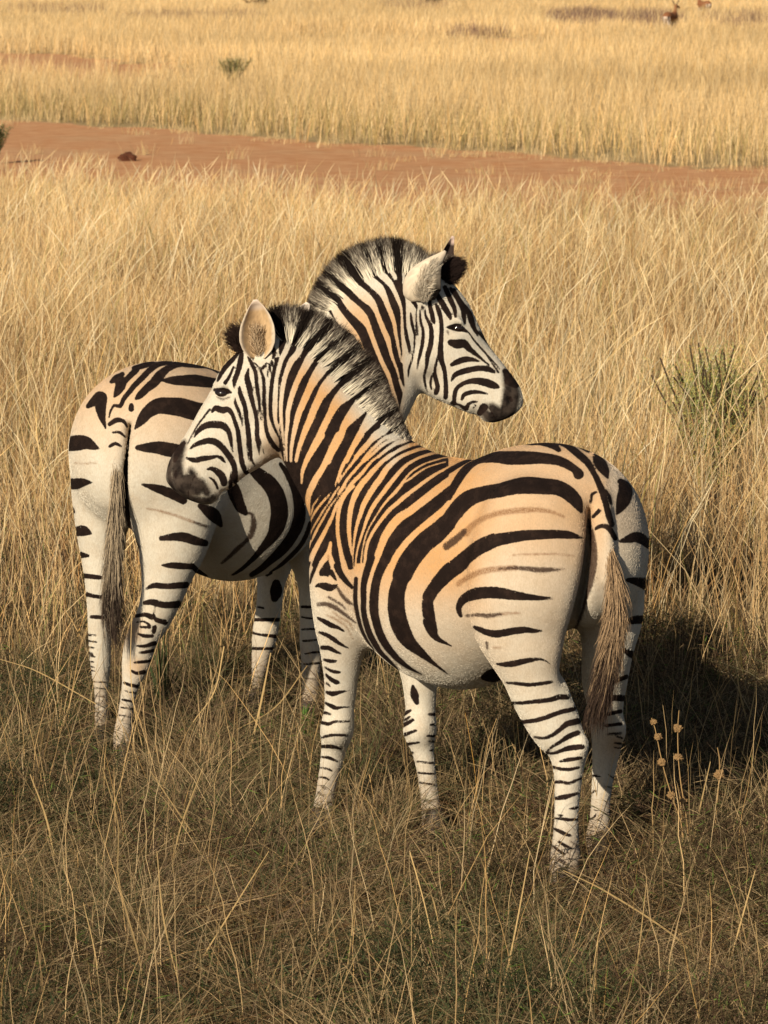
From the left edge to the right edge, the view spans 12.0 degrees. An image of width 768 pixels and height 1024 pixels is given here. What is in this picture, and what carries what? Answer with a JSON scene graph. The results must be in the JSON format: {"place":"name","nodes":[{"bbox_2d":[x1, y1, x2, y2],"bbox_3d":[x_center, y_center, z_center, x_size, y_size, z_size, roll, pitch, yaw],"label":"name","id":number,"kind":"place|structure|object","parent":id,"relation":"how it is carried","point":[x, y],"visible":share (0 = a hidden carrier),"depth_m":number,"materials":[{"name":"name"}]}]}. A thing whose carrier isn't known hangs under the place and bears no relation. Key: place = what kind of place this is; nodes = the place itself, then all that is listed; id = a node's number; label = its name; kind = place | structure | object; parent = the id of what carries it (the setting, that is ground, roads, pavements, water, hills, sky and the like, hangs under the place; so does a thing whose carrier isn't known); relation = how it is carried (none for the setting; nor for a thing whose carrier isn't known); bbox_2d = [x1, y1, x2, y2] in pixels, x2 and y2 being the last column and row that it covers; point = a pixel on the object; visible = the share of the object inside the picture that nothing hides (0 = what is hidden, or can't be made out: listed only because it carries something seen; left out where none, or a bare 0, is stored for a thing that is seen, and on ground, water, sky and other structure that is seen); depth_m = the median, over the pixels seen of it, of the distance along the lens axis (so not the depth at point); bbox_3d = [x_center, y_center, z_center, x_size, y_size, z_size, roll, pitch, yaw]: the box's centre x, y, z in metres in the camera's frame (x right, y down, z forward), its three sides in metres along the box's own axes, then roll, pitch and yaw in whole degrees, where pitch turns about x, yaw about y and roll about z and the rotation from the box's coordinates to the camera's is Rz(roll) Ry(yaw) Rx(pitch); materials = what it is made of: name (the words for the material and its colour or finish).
{"place":"outdoors","nodes":[
{"label":"outdoors","id":0,"kind":"place"},
{"bbox_2d":[0,148,767,712],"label":"tall grass","id":1,"kind":"structure","parent":0,"point":[218,298],"depth_m":23.69,"materials":[{"name":"beige plant"}]},
{"bbox_2d":[0,0,767,172],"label":"distant grass","id":2,"kind":"structure","parent":0,"point":[723,53],"depth_m":70.20,"materials":[{"name":"beige plant"}]},
{"bbox_2d":[0,545,767,1023],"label":"short grass","id":3,"kind":"structure","parent":0,"point":[268,1015],"depth_m":10.38,"materials":[{"name":"beige plant"}]},
{"bbox_2d":[0,32,767,1023],"bbox_3d":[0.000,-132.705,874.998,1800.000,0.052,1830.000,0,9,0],"label":"ground","id":4,"kind":"structure","parent":0,"point":[164,144],"depth_m":45.11,"materials":[{"name":"soil"}]},
{"bbox_2d":[0,124,12,152],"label":"dark shrub","id":5,"kind":"object","parent":4,"relation":"on","point":[2,134],"visible":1,"depth_m":46.40,"materials":[{"name":"green plant"}]},
{"bbox_2d":[117,151,136,160],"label":"dirt clod","id":6,"kind":"object","parent":4,"relation":"on","point":[125,156],"visible":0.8,"depth_m":46.93,"materials":[{"name":"brown soil"}]},
{"bbox_2d":[149,633,184,719],"bbox_3d":[-0.787,0.581,12.933,0.164,0.335,0.160,0,9,0],"label":"green tuft","id":7,"kind":"object","parent":4,"relation":"on","point":[166,682],"visible":0.34,"depth_m":12.92,"materials":[{"name":"green plant"}]},
{"bbox_2d":[217,57,252,84],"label":"green bush","id":8,"kind":"object","parent":4,"relation":"on","point":[230,65],"visible":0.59,"depth_m":70.07,"materials":[{"name":"green plant"}]},
{"bbox_2d":[243,0,273,5],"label":"dark shrub","id":9,"kind":"object","parent":4,"relation":"on","point":[257,0],"visible":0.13,"depth_m":154.50,"materials":[{"name":"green plant"}]},
{"bbox_2d":[68,233,522,765],"bbox_3d":[-0.403,-0.071,12.713,1.678,1.771,0.779,-6,11,-34],"label":"zebra","id":10,"kind":"object","parent":4,"relation":"on","point":[401,307],"visible":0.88,"depth_m":12.39,"materials":[{"name":"white"}]},
{"bbox_2d":[300,706,314,734],"bbox_3d":[-0.272,0.727,12.702,0.048,0.118,0.063,3,9,16],"label":"green tuft","id":11,"kind":"object","parent":4,"relation":"on","point":[305,711],"visible":0.45,"depth_m":12.71,"materials":[{"name":"green plant"}]},
{"bbox_2d":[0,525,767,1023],"bbox_3d":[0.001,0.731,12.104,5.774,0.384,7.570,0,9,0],"label":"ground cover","id":12,"kind":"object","parent":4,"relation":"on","point":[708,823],"visible":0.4,"depth_m":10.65,"materials":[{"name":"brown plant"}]},
{"bbox_2d":[0,533,767,1023],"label":"dry stalks","id":13,"kind":"object","parent":4,"relation":"on","point":[646,747],"visible":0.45,"depth_m":10.61,"materials":[{"name":"beige plant"}]},
{"bbox_2d":[0,615,767,1021],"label":"dry stalks","id":14,"kind":"object","parent":4,"relation":"on","point":[324,845],"visible":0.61,"depth_m":9.67,"materials":[{"name":"beige plant"}]},
{"bbox_2d":[166,299,648,894],"bbox_3d":[0.157,0.227,11.043,1.535,1.718,0.744,6,11,35],"label":"zebra","id":15,"kind":"object","parent":4,"relation":"on","point":[430,571],"visible":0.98,"depth_m":10.83,"materials":[{"name":"white"}]},
{"bbox_2d":[650,718,685,856],"bbox_3d":[0.836,0.838,10.704,0.115,0.474,0.031,0,9,0],"label":"seed stalk","id":16,"kind":"object","parent":4,"relation":"on","point":[661,761],"visible":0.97,"depth_m":10.68,"materials":[{"name":"brown plant"}]},
{"bbox_2d":[662,0,679,31],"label":"antelope","id":17,"kind":"object","parent":4,"relation":"on","point":[671,17],"visible":0.88,"depth_m":110.73},
{"bbox_2d":[673,712,688,850],"bbox_3d":[0.883,0.832,10.775,0.059,0.500,0.030,0,9,0],"label":"seed stalk","id":18,"kind":"object","parent":4,"relation":"on","point":[678,756],"visible":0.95,"depth_m":10.75,"materials":[{"name":"brown plant"}]},
{"bbox_2d":[641,333,767,511],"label":"green bush","id":19,"kind":"object","parent":4,"relation":"on","point":[708,386],"visible":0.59,"depth_m":17.64,"materials":[{"name":"green plant"}]},
{"bbox_2d":[697,0,711,10],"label":"antelope","id":20,"kind":"object","parent":4,"relation":"on","point":[700,3],"visible":0.76,"depth_m":135.68},
{"bbox_2d":[713,747,724,853],"bbox_3d":[1.004,0.899,10.926,0.033,0.394,0.037,6,11,36],"label":"seed stalk","id":21,"kind":"object","parent":4,"relation":"on","point":[717,774],"visible":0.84,"depth_m":10.90,"materials":[{"name":"brown plant"}]},
{"bbox_2d":[0,107,767,224],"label":"sparse grass","id":22,"kind":"structure","parent":0,"point":[181,129],"depth_m":46.79,"materials":[{"name":"beige plant"}]}
]}

